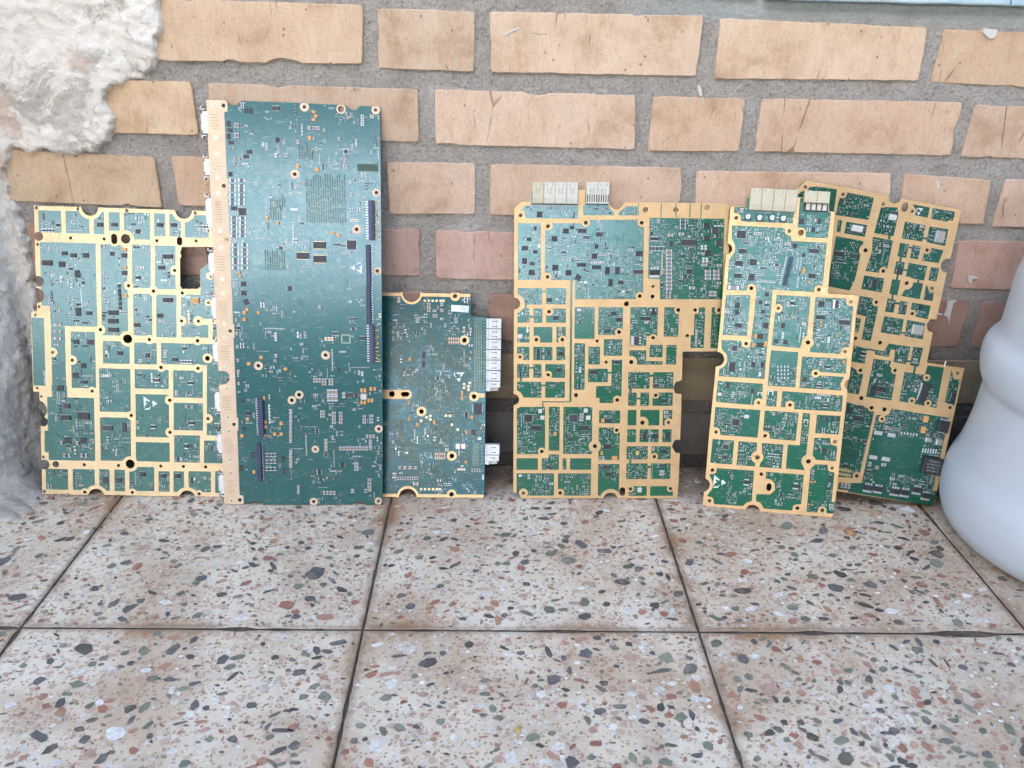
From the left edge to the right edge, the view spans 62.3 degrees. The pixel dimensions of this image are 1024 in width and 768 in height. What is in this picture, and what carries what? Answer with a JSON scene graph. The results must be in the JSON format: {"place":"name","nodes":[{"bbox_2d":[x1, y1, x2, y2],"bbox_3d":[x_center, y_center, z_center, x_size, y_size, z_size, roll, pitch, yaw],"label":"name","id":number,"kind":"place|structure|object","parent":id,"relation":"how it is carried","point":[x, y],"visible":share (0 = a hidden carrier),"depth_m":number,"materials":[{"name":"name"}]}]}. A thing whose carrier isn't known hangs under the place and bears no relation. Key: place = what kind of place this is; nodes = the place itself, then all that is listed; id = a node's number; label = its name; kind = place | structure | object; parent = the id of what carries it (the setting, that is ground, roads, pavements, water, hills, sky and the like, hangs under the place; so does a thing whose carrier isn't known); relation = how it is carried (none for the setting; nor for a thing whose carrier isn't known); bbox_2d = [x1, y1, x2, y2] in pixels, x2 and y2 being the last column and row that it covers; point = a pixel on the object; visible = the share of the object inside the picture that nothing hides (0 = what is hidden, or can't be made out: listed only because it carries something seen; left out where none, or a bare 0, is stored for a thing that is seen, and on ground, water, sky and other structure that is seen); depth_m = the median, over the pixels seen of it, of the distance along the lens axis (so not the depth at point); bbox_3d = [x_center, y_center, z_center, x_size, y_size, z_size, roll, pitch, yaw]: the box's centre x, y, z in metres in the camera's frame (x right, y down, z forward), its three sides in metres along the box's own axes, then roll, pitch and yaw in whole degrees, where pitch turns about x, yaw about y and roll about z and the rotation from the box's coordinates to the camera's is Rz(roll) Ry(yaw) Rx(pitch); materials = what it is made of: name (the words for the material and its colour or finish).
{"place":"outdoors","nodes":[
{"label":"outdoors","id":0,"kind":"place"},
{"bbox_2d":[0,460,1023,767],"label":"floor","id":1,"kind":"structure","parent":0,"point":[410,628],"depth_m":0.75,"materials":[{"name":"tile"}]},
{"bbox_2d":[31,206,235,496],"bbox_3d":[-0.413,-0.029,0.921,0.234,0.343,0.005,1,9,-1],"label":"circuit board","id":2,"kind":"object","parent":1,"relation":"on","point":[87,273],"visible":0.94,"depth_m":0.92,"materials":[{"name":"green plastic"}]},
{"bbox_2d":[200,100,382,504],"bbox_3d":[-0.229,-0.076,0.900,0.184,0.428,0.018,0,11,-2],"label":"circuit board","id":3,"kind":"object","parent":1,"relation":"on","point":[294,263],"visible":1,"depth_m":0.89,"materials":[{"name":"green plastic"}]},
{"bbox_2d":[377,292,501,497],"bbox_3d":[-0.089,0.014,0.950,0.152,0.253,0.012,1,4,-1],"label":"circuit board","id":4,"kind":"object","parent":1,"relation":"on","point":[437,368],"visible":0.95,"depth_m":0.95,"materials":[{"name":"green plastic"}]},
{"bbox_2d":[2,460,938,574],"bbox_3d":[-0.005,0.141,0.927,1.063,0.004,0.230,1,24,-1],"label":"grit","id":5,"kind":"object","parent":1,"relation":"on","point":[121,521],"visible":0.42,"depth_m":0.92,"materials":[{"name":"grey"}]},
{"bbox_2d":[6,0,1023,465],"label":"brick wall","id":6,"kind":"structure","parent":1,"relation":"on","point":[490,110],"depth_m":0.87,"materials":[{"name":"orange brick"}]},
{"bbox_2d":[0,0,162,519],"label":"cement render","id":7,"kind":"object","parent":6,"relation":"attached to","point":[65,65],"visible":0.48,"depth_m":0.85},
{"bbox_2d":[793,0,1023,5],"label":"window sill","id":8,"kind":"structure","parent":6,"relation":"attached to","point":[997,2],"depth_m":0.82,"materials":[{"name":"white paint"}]},
{"bbox_2d":[514,725,520,734],"bbox_3d":[0.004,0.265,0.649,0.006,0.003,0.008,1,24,-1],"label":"petal","id":9,"kind":"object","parent":1,"relation":"on","point":[517,729],"visible":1,"depth_m":0.65,"materials":[{"name":"yellow plant"}]},
{"bbox_2d":[513,182,728,497],"bbox_3d":[0.115,-0.035,0.928,0.249,0.361,0.010,0,11,-2],"label":"circuit board","id":10,"kind":"object","parent":1,"relation":"on","point":[603,264],"visible":1,"depth_m":0.93,"materials":[{"name":"green plastic"}]},
{"bbox_2d":[703,188,857,516],"bbox_3d":[0.292,-0.024,0.915,0.164,0.362,0.010,5,9,8],"label":"circuit board","id":11,"kind":"object","parent":1,"relation":"on","point":[774,364],"visible":1,"depth_m":0.92,"materials":[{"name":"plastic"}]},
{"bbox_2d":[843,529,856,534],"bbox_3d":[0.362,0.158,0.908,0.014,0.003,0.007,21,31,37],"label":"leaf","id":12,"kind":"object","parent":1,"relation":"on","point":[850,532],"visible":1,"depth_m":0.91,"materials":[{"name":"brown plant"}]},
{"bbox_2d":[755,180,964,505],"bbox_3d":[0.388,-0.039,0.923,0.234,0.327,0.008,9,10,-3],"label":"circuit board","id":13,"kind":"object","parent":1,"relation":"on","point":[897,451],"visible":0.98,"depth_m":0.93,"materials":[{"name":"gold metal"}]},
{"bbox_2d":[855,507,880,513],"bbox_3d":[0.398,0.141,0.948,0.027,0.003,0.002,12,26,23],"label":"straw","id":14,"kind":"object","parent":1,"relation":"on","point":[867,510],"visible":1,"depth_m":0.95,"materials":[{"name":"beige plant"}]},
{"bbox_2d":[939,257,1023,581],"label":"plastic container","id":15,"kind":"object","parent":1,"relation":"on","point":[981,487],"visible":1,"depth_m":0.84,"materials":[{"name":"white plastic"}]}
]}

